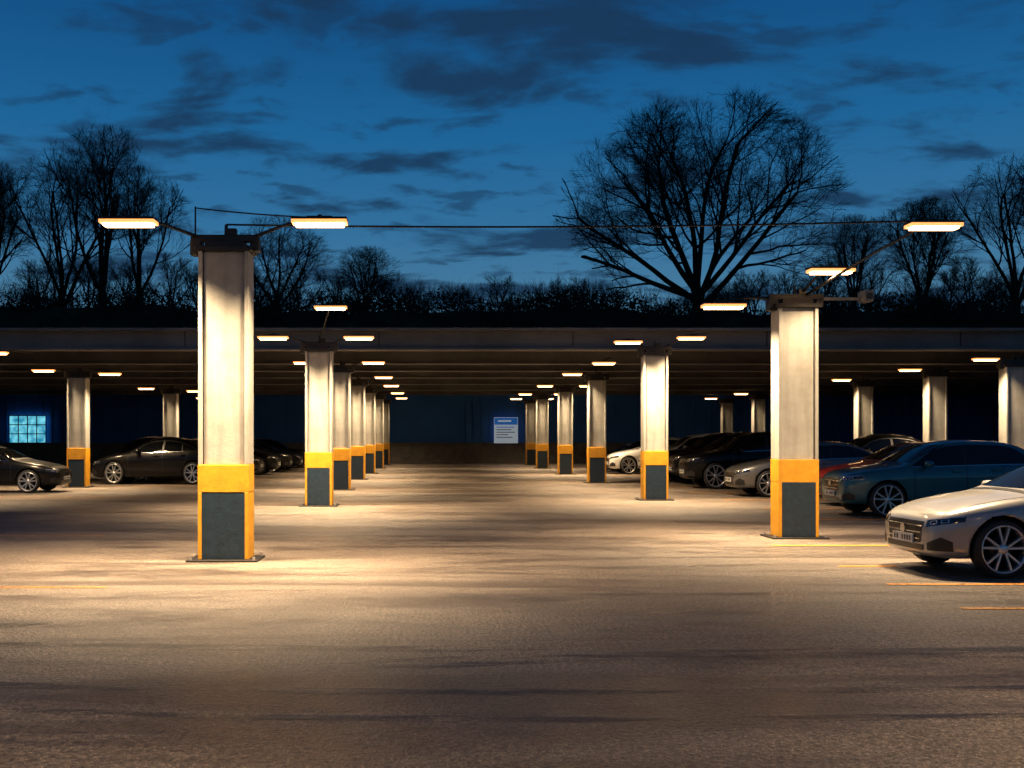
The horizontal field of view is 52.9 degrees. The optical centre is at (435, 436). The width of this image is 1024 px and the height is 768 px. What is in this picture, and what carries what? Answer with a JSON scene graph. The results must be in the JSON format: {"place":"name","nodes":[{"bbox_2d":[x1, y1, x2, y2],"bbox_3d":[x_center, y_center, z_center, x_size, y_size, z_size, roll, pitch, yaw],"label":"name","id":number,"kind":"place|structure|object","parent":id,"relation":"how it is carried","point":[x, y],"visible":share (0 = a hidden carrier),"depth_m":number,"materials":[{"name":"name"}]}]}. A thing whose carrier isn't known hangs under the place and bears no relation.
{"place":"outdoors","nodes":[
{"label":"outdoors","id":0,"kind":"place"},
{"bbox_2d":[0,463,1023,767],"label":"parking lot asphalt","id":1,"kind":"structure","parent":0,"point":[420,569],"depth_m":9.36,"materials":[{"name":"grey asphalt"}]},
{"bbox_2d":[0,618,52,627],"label":"asphalt repair patch","id":2,"kind":"object","parent":1,"relation":"on","point":[5,623],"visible":1,"depth_m":9.89,"materials":[{"name":"grey asphalt"}]},
{"bbox_2d":[0,446,71,492],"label":"parked car","id":3,"kind":"object","parent":1,"relation":"on","point":[24,473],"visible":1,"depth_m":32.80,"materials":[{"name":"black paint"}]},
{"bbox_2d":[61,366,94,487],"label":"concrete column","id":4,"kind":"structure","parent":1,"relation":"on","point":[78,423],"depth_m":36.43,"materials":[{"name":"concrete"}]},
{"bbox_2d":[31,367,64,371],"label":"parking lot lamp","id":5,"kind":"object","parent":4,"relation":"attached to","point":[43,369],"visible":1,"depth_m":36.12,"materials":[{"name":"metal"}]},
{"bbox_2d":[91,370,121,374],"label":"parking lot lamp","id":6,"kind":"object","parent":4,"relation":"attached to","point":[100,372],"visible":1,"depth_m":36.12,"materials":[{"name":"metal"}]},
{"bbox_2d":[119,436,169,480],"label":"parked car","id":7,"kind":"object","parent":1,"relation":"on","point":[131,445],"visible":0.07,"depth_m":42.09,"materials":[{"name":"black paint"}]},
{"bbox_2d":[92,437,197,484],"bbox_3d":[-10.596,0.896,39.500,4.970,1.797,2.307,0,0,0],"label":"parked car","id":8,"kind":"object","parent":1,"relation":"on","point":[168,457],"visible":0.73,"depth_m":38.61,"materials":[{"name":"black paint"}]},
{"bbox_2d":[161,385,180,436],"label":"concrete column","id":9,"kind":"structure","parent":1,"relation":"on","point":[171,412],"depth_m":49.83,"materials":[{"name":"concrete"}]},
{"bbox_2d":[137,386,161,389],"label":"parking lot lamp","id":10,"kind":"object","parent":9,"relation":"attached to","point":[146,388],"visible":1,"depth_m":49.47,"materials":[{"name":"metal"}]},
{"bbox_2d":[180,388,197,391],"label":"parking lot lamp","id":11,"kind":"object","parent":9,"relation":"attached to","point":[193,390],"visible":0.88,"depth_m":49.52,"materials":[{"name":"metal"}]},
{"bbox_2d":[168,439,262,477],"bbox_3d":[-10.254,0.933,46.000,4.970,1.722,2.307,0,0,0],"label":"parked car","id":12,"kind":"object","parent":1,"relation":"on","point":[258,463],"visible":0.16,"depth_m":45.45,"materials":[{"name":"black paint"}]},
{"bbox_2d":[186,224,264,561],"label":"concrete column","id":13,"kind":"structure","parent":1,"relation":"on","point":[226,397],"depth_m":14.83,"materials":[{"name":"concrete"}]},
{"bbox_2d":[98,214,197,237],"bbox_3d":[-3.898,-2.965,14.299,1.550,0.190,0.638,0,0,-32],"label":"parking lot lamp","id":14,"kind":"object","parent":13,"relation":"attached to","point":[128,221],"visible":1,"depth_m":14.02,"materials":[{"name":"metal"}]},
{"bbox_2d":[194,206,195,233],"bbox_3d":[-3.560,-3.085,15.200,0.028,0.670,0.028,0,0,-23],"label":"cable mast","id":15,"kind":"object","parent":13,"relation":"attached to","point":[195,222],"visible":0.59,"depth_m":15.19,"materials":[{"name":"metal"}]},
{"bbox_2d":[195,207,290,216],"bbox_3d":[-2.580,-3.210,14.650,2.251,0.399,0.022,0,0,29],"label":"overhead cable","id":16,"kind":"object","parent":15,"relation":"attached to","point":[244,212],"visible":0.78,"depth_m":14.74,"materials":[{"name":"metal"}]},
{"bbox_2d":[253,214,347,237],"bbox_3d":[-2.027,-2.965,14.318,1.782,0.190,0.590,0,0,27],"label":"parking lot lamp","id":17,"kind":"object","parent":13,"relation":"attached to","point":[319,221],"visible":1,"depth_m":14.02,"materials":[{"name":"metal"}]},
{"bbox_2d":[227,220,910,227],"bbox_3d":[2.120,-3.123,15.000,10.361,0.120,0.030,0,0,0],"label":"overhead cable","id":18,"kind":"object","parent":13,"relation":"attached to","point":[591,226],"visible":0.9,"depth_m":14.99,"materials":[{"name":"metal"}]},
{"bbox_2d":[254,449,280,474],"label":"parked car","id":19,"kind":"object","parent":1,"relation":"on","point":[271,460],"visible":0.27,"depth_m":48.42,"materials":[{"name":"black paint"}]},
{"bbox_2d":[254,442,291,471],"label":"parked car","id":20,"kind":"object","parent":1,"relation":"on","point":[285,459],"visible":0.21,"depth_m":51.90,"materials":[{"name":"black paint"}]},
{"bbox_2d":[254,441,302,469],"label":"parked car","id":21,"kind":"object","parent":1,"relation":"on","point":[297,459],"visible":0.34,"depth_m":55.38,"materials":[{"name":"black paint"}]},
{"bbox_2d":[254,439,304,467],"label":"parked car","id":22,"kind":"object","parent":1,"relation":"on","point":[277,444],"visible":0.26,"depth_m":58.88,"materials":[{"name":"black paint"}]},
{"bbox_2d":[299,336,339,506],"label":"concrete column","id":23,"kind":"structure","parent":1,"relation":"on","point":[319,472],"depth_m":26.53,"materials":[{"name":"concrete"}]},
{"bbox_2d":[257,333,305,342],"bbox_3d":[-3.796,-2.515,26.079,1.503,0.209,0.626,0,0,-30],"label":"parking lot lamp","id":24,"kind":"object","parent":23,"relation":"attached to","point":[272,336],"visible":1,"depth_m":25.82,"materials":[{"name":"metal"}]},
{"bbox_2d":[314,303,346,342],"bbox_3d":[-2.540,-2.780,25.234,0.778,0.719,2.809,0,0,-4],"label":"parking lot lamp","id":25,"kind":"object","parent":23,"relation":"attached to","point":[329,306],"visible":1,"depth_m":23.91,"materials":[{"name":"metal"}]},
{"bbox_2d":[333,333,373,342],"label":"parking lot lamp","id":26,"kind":"object","parent":23,"relation":"attached to","point":[358,336],"visible":1,"depth_m":25.82,"materials":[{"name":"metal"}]},
{"bbox_2d":[333,360,354,489],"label":"concrete column","id":27,"kind":"structure","parent":1,"relation":"on","point":[342,372],"depth_m":34.63,"materials":[{"name":"concrete"}]},
{"bbox_2d":[293,359,304,363],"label":"parking lot lamp","id":28,"kind":"object","parent":27,"relation":"attached to","point":[300,362],"visible":0.49,"depth_m":34.17,"materials":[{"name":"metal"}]},
{"bbox_2d":[352,359,384,364],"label":"parking lot lamp","id":29,"kind":"object","parent":27,"relation":"attached to","point":[373,361],"visible":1,"depth_m":34.22,"materials":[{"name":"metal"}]},
{"bbox_2d":[351,376,367,479],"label":"concrete column","id":30,"kind":"structure","parent":1,"relation":"on","point":[358,450],"depth_m":43.03,"materials":[{"name":"concrete"}]},
{"bbox_2d":[366,375,392,379],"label":"parking lot lamp","id":31,"kind":"object","parent":30,"relation":"attached to","point":[383,377],"visible":1,"depth_m":42.58,"materials":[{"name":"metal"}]},
{"bbox_2d":[365,384,377,473],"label":"concrete column","id":32,"kind":"structure","parent":1,"relation":"on","point":[370,456],"depth_m":50.03,"materials":[{"name":"concrete"}]},
{"bbox_2d":[376,383,398,387],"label":"parking lot lamp","id":33,"kind":"object","parent":32,"relation":"attached to","point":[391,385],"visible":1,"depth_m":49.57,"materials":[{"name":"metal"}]},
{"bbox_2d":[375,393,385,468],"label":"concrete column","id":34,"kind":"structure","parent":1,"relation":"on","point":[379,421],"depth_m":58.23,"materials":[{"name":"concrete"}]},
{"bbox_2d":[384,391,403,394],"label":"parking lot lamp","id":35,"kind":"object","parent":34,"relation":"attached to","point":[397,392],"visible":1,"depth_m":57.81,"materials":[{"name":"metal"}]},
{"bbox_2d":[384,398,391,464],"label":"concrete column","id":36,"kind":"structure","parent":1,"relation":"on","point":[386,433],"depth_m":65.83,"materials":[{"name":"concrete"}]},
{"bbox_2d":[389,396,407,399],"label":"parking lot lamp","id":37,"kind":"object","parent":36,"relation":"attached to","point":[401,397],"visible":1,"depth_m":65.42,"materials":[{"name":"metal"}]},
{"bbox_2d":[0,402,998,462],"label":"wall","id":38,"kind":"structure","parent":1,"relation":"on","point":[468,451],"depth_m":69.65,"materials":[{"name":"grey concrete"}]},
{"bbox_2d":[8,415,46,442],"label":"lit window","id":39,"kind":"structure","parent":38,"relation":"attached to","point":[27,428],"depth_m":69.60,"materials":[{"name":"blue glass"}]},
{"bbox_2d":[0,395,998,442],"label":"cladding","id":40,"kind":"structure","parent":38,"relation":"attached to","point":[281,418],"depth_m":69.90,"materials":[{"name":"blue metal"}]},
{"bbox_2d":[494,417,517,442],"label":"parking information sign","id":41,"kind":"object","parent":38,"relation":"attached to","point":[505,429],"visible":1,"depth_m":69.42,"materials":[{"name":"white"}]},
{"bbox_2d":[0,643,1023,720],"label":"tyre track stains","id":42,"kind":"object","parent":1,"relation":"on","point":[291,716],"visible":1,"depth_m":6.61,"materials":[{"name":"grey"}]},
{"bbox_2d":[0,486,1023,608],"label":"parking bay markings","id":43,"kind":"object","parent":1,"relation":"on","point":[690,492],"visible":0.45,"depth_m":16.88,"materials":[{"name":"orange"}]},
{"bbox_2d":[523,397,535,464],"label":"concrete column","id":44,"kind":"structure","parent":1,"relation":"on","point":[530,431],"depth_m":65.33,"materials":[{"name":"concrete"}]},
{"bbox_2d":[510,397,523,399],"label":"parking lot lamp","id":45,"kind":"object","parent":44,"relation":"attached to","point":[516,398],"visible":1,"depth_m":65.03,"materials":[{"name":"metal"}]},
{"bbox_2d":[534,392,550,468],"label":"concrete column","id":46,"kind":"structure","parent":1,"relation":"on","point":[542,431],"depth_m":58.23,"materials":[{"name":"concrete"}]},
{"bbox_2d":[518,392,535,394],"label":"parking lot lamp","id":47,"kind":"object","parent":46,"relation":"attached to","point":[526,393],"visible":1,"depth_m":57.91,"materials":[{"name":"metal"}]},
{"bbox_2d":[555,383,575,474],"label":"concrete column","id":48,"kind":"structure","parent":1,"relation":"on","point":[565,436],"depth_m":48.92,"materials":[{"name":"concrete"}]},
{"bbox_2d":[537,384,557,386],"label":"parking lot lamp","id":49,"kind":"object","parent":48,"relation":"attached to","point":[544,385],"visible":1,"depth_m":48.57,"materials":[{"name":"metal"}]},
{"bbox_2d":[583,370,609,482],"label":"concrete column","id":50,"kind":"structure","parent":1,"relation":"on","point":[596,427],"depth_m":39.83,"materials":[{"name":"concrete"}]},
{"bbox_2d":[562,371,585,375],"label":"parking lot lamp","id":51,"kind":"object","parent":50,"relation":"attached to","point":[571,373],"visible":1,"depth_m":39.52,"materials":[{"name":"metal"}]},
{"bbox_2d":[606,443,631,469],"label":"parked car","id":52,"kind":"object","parent":1,"relation":"on","point":[622,447],"visible":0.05,"depth_m":56.76,"materials":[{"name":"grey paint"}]},
{"bbox_2d":[606,440,640,470],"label":"parked car","id":53,"kind":"object","parent":1,"relation":"on","point":[634,444],"visible":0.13,"depth_m":53.04,"materials":[{"name":"black paint"}]},
{"bbox_2d":[606,437,680,473],"bbox_3d":[10.768,0.899,50.000,4.800,1.789,2.398,0,0,0],"label":"parked car","id":54,"kind":"object","parent":1,"relation":"on","point":[625,461],"visible":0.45,"depth_m":49.16,"materials":[{"name":"white paint"}]},
{"bbox_2d":[635,341,674,500],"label":"concrete column","id":55,"kind":"structure","parent":1,"relation":"on","point":[654,422],"depth_m":29.03,"materials":[{"name":"concrete"}]},
{"bbox_2d":[0,328,1023,394],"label":"concrete parking deck","id":56,"kind":"structure","parent":55,"relation":"on","point":[506,361],"depth_m":36.27,"materials":[{"name":"grey concrete"}]},
{"bbox_2d":[0,350,34,354],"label":"parking lot lamp","id":57,"kind":"object","parent":56,"relation":"attached to","point":[4,352],"visible":1,"depth_m":31.04,"materials":[{"name":"metal"}]},
{"bbox_2d":[592,357,615,364],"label":"parking lot lamp","id":58,"kind":"object","parent":56,"relation":"attached to","point":[604,362],"visible":1,"depth_m":33.90,"materials":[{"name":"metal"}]},
{"bbox_2d":[614,338,643,346],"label":"parking lot lamp","id":59,"kind":"object","parent":55,"relation":"attached to","point":[628,341],"visible":1,"depth_m":28.32,"materials":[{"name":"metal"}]},
{"bbox_2d":[665,334,705,345],"bbox_3d":[6.978,-2.686,28.739,1.004,0.348,0.958,0,0,0],"label":"parking lot lamp","id":60,"kind":"object","parent":55,"relation":"attached to","point":[691,337],"visible":1,"depth_m":28.30,"materials":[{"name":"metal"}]},
{"bbox_2d":[638,434,708,468],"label":"parked car","id":61,"kind":"object","parent":1,"relation":"on","point":[685,441],"visible":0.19,"depth_m":45.81,"materials":[{"name":"white paint"}]},
{"bbox_2d":[668,432,730,480],"bbox_3d":[11.708,0.803,43.000,4.876,1.981,2.394,0,0,0],"label":"parked car","id":62,"kind":"object","parent":1,"relation":"on","point":[702,442],"visible":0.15,"depth_m":42.40,"materials":[{"name":"black paint"}]},
{"bbox_2d":[668,432,752,481],"bbox_3d":[11.508,0.803,39.600,4.876,1.981,2.394,0,0,0],"label":"parked car","id":63,"kind":"object","parent":1,"relation":"on","point":[673,464],"visible":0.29,"depth_m":39.15,"materials":[{"name":"black paint"}]},
{"bbox_2d":[679,432,770,488],"bbox_3d":[11.158,0.803,36.300,4.876,1.981,2.394,0,0,0],"label":"parked car","id":64,"kind":"object","parent":1,"relation":"on","point":[707,468],"visible":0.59,"depth_m":35.45,"materials":[{"name":"black paint"}]},
{"bbox_2d":[719,396,733,432],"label":"concrete column","id":65,"kind":"structure","parent":1,"relation":"on","point":[726,414],"depth_m":64.83,"materials":[{"name":"concrete"}]},
{"bbox_2d":[750,392,766,431],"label":"concrete column","id":66,"kind":"structure","parent":1,"relation":"on","point":[758,412],"depth_m":57.83,"materials":[{"name":"concrete"}]},
{"bbox_2d":[734,392,750,394],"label":"parking lot lamp","id":67,"kind":"object","parent":66,"relation":"attached to","point":[740,393],"visible":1,"depth_m":57.52,"materials":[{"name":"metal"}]},
{"bbox_2d":[760,285,829,538],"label":"concrete column","id":68,"kind":"structure","parent":1,"relation":"on","point":[794,431],"depth_m":18.13,"materials":[{"name":"concrete"}]},
{"bbox_2d":[700,297,767,309],"bbox_3d":[5.452,-2.406,18.400,1.303,0.216,0.280,0,0,0],"label":"parking lot lamp","id":69,"kind":"object","parent":68,"relation":"attached to","point":[730,304],"visible":1,"depth_m":18.31,"materials":[{"name":"metal"}]},
{"bbox_2d":[802,264,855,291],"bbox_3d":[6.720,-2.716,17.787,0.760,0.427,1.054,0,0,0],"label":"parking lot lamp","id":70,"kind":"object","parent":68,"relation":"on","point":[829,269],"visible":0.99,"depth_m":17.32,"materials":[{"name":"metal"}]},
{"bbox_2d":[813,290,873,303],"bbox_3d":[7.215,-2.490,18.188,1.030,0.200,0.325,0,0,0],"label":"security camera","id":71,"kind":"object","parent":68,"relation":"attached to","point":[865,296],"visible":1,"depth_m":18.23,"materials":[{"name":"grey metal"}]},
{"bbox_2d":[806,218,963,295],"bbox_3d":[7.139,-2.850,16.533,0.785,0.699,3.441,0,0,-6],"label":"parking lot lamp","id":72,"kind":"object","parent":68,"relation":"on","point":[931,224],"visible":1,"depth_m":14.95,"materials":[{"name":"metal"}]},
{"bbox_2d":[724,441,872,496],"bbox_3d":[11.501,0.955,31.400,5.066,1.679,2.352,0,0,0],"label":"parked car","id":73,"kind":"object","parent":1,"relation":"on","point":[752,477],"visible":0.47,"depth_m":30.61,"materials":[{"name":"grey paint"}]},
{"bbox_2d":[852,377,874,438],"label":"concrete column","id":74,"kind":"structure","parent":1,"relation":"on","point":[863,407],"depth_m":43.83,"materials":[{"name":"concrete"}]},
{"bbox_2d":[832,377,853,381],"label":"parking lot lamp","id":75,"kind":"object","parent":74,"relation":"attached to","point":[841,379],"visible":1,"depth_m":43.47,"materials":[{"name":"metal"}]},
{"bbox_2d":[819,441,926,494],"bbox_3d":[12.554,0.956,27.200,4.970,1.677,2.307,0,0,0],"label":"parked car","id":76,"kind":"object","parent":1,"relation":"on","point":[880,455],"visible":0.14,"depth_m":26.98,"materials":[{"name":"red paint"}]},
{"bbox_2d":[848,434,919,452],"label":"parked car","id":77,"kind":"object","parent":1,"relation":"on","point":[873,443],"visible":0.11,"depth_m":33.35,"materials":[{"name":"black paint"}]},
{"bbox_2d":[822,439,1023,516],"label":"parked car","id":78,"kind":"object","parent":1,"relation":"on","point":[883,487],"visible":0.81,"depth_m":22.87,"materials":[{"name":"teal paint"}]},
{"bbox_2d":[921,365,948,440],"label":"concrete column","id":79,"kind":"structure","parent":1,"relation":"on","point":[935,404],"depth_m":37.33,"materials":[{"name":"concrete"}]},
{"bbox_2d":[898,367,922,370],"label":"parking lot lamp","id":80,"kind":"object","parent":79,"relation":"attached to","point":[909,369],"visible":1,"depth_m":36.97,"materials":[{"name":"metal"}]},
{"bbox_2d":[885,466,1023,578],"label":"parked car","id":81,"kind":"object","parent":1,"relation":"on","point":[981,526],"visible":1,"depth_m":13.11,"materials":[{"name":"grey paint"}]},
{"bbox_2d":[997,354,1023,448],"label":"concrete column","id":82,"kind":"structure","parent":1,"relation":"on","point":[1011,401],"depth_m":32.23,"materials":[{"name":"concrete"}]},
{"bbox_2d":[971,356,999,360],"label":"parking lot lamp","id":83,"kind":"object","parent":82,"relation":"attached to","point":[985,358],"visible":1,"depth_m":31.89,"materials":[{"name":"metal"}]},
{"bbox_2d":[0,304,1023,327],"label":"embankment","id":84,"kind":"structure","parent":0,"point":[607,318],"depth_m":90.32,"materials":[{"name":"black plant"}]},
{"bbox_2d":[0,156,43,274],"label":"bare tree","id":85,"kind":"object","parent":84,"relation":"on","point":[4,202],"visible":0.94,"depth_m":98.92,"materials":[{"name":"grey plant"}]},
{"bbox_2d":[1,146,131,299],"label":"bare tree","id":86,"kind":"object","parent":84,"relation":"on","point":[54,230],"visible":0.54,"depth_m":101.10,"materials":[{"name":"grey plant"}]},
{"bbox_2d":[29,120,155,303],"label":"bare tree","id":87,"kind":"object","parent":84,"relation":"on","point":[99,170],"visible":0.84,"depth_m":98.37,"materials":[{"name":"grey plant"}]},
{"bbox_2d":[98,162,192,303],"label":"bare tree","id":88,"kind":"object","parent":84,"relation":"on","point":[145,239],"visible":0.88,"depth_m":96.17,"materials":[{"name":"grey plant"}]},
{"bbox_2d":[238,212,335,304],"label":"bare tree","id":89,"kind":"object","parent":84,"relation":"on","point":[283,238],"visible":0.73,"depth_m":100.62,"materials":[{"name":"grey plant"}]},
{"bbox_2d":[326,245,402,306],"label":"bare tree","id":90,"kind":"object","parent":84,"relation":"on","point":[363,266],"visible":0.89,"depth_m":98.41,"materials":[{"name":"grey plant"}]},
{"bbox_2d":[0,267,1023,327],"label":"shrub thicket","id":91,"kind":"object","parent":84,"relation":"on","point":[922,303],"visible":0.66,"depth_m":91.33,"materials":[{"name":"grey plant"}]},
{"bbox_2d":[0,245,1023,313],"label":"distant tree line","id":92,"kind":"object","parent":84,"relation":"on","point":[193,278],"visible":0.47,"depth_m":98.71,"materials":[{"name":"grey plant"}]},
{"bbox_2d":[548,80,858,312],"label":"bare tree","id":93,"kind":"object","parent":84,"relation":"on","point":[662,191],"visible":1,"depth_m":96.80,"materials":[{"name":"grey plant"}]},
{"bbox_2d":[813,212,896,312],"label":"bare tree","id":94,"kind":"object","parent":84,"relation":"on","point":[864,250],"visible":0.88,"depth_m":98.43,"materials":[{"name":"grey plant"}]},
{"bbox_2d":[872,192,980,296],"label":"bare tree","id":95,"kind":"object","parent":84,"relation":"on","point":[933,253],"visible":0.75,"depth_m":102.32,"materials":[{"name":"grey plant"}]},
{"bbox_2d":[928,152,1023,312],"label":"bare tree","id":96,"kind":"object","parent":84,"relation":"on","point":[1013,287],"visible":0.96,"depth_m":97.65,"materials":[{"name":"grey plant"}]},
{"bbox_2d":[997,165,1023,259],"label":"bare tree","id":97,"kind":"object","parent":84,"relation":"on","point":[1018,211],"visible":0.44,"depth_m":99.83,"materials":[{"name":"grey plant"}]},
{"bbox_2d":[0,0,1023,314],"label":"sky","id":98,"kind":"structure","parent":0,"point":[366,112],"materials":[{"name":"blue"}]}
]}

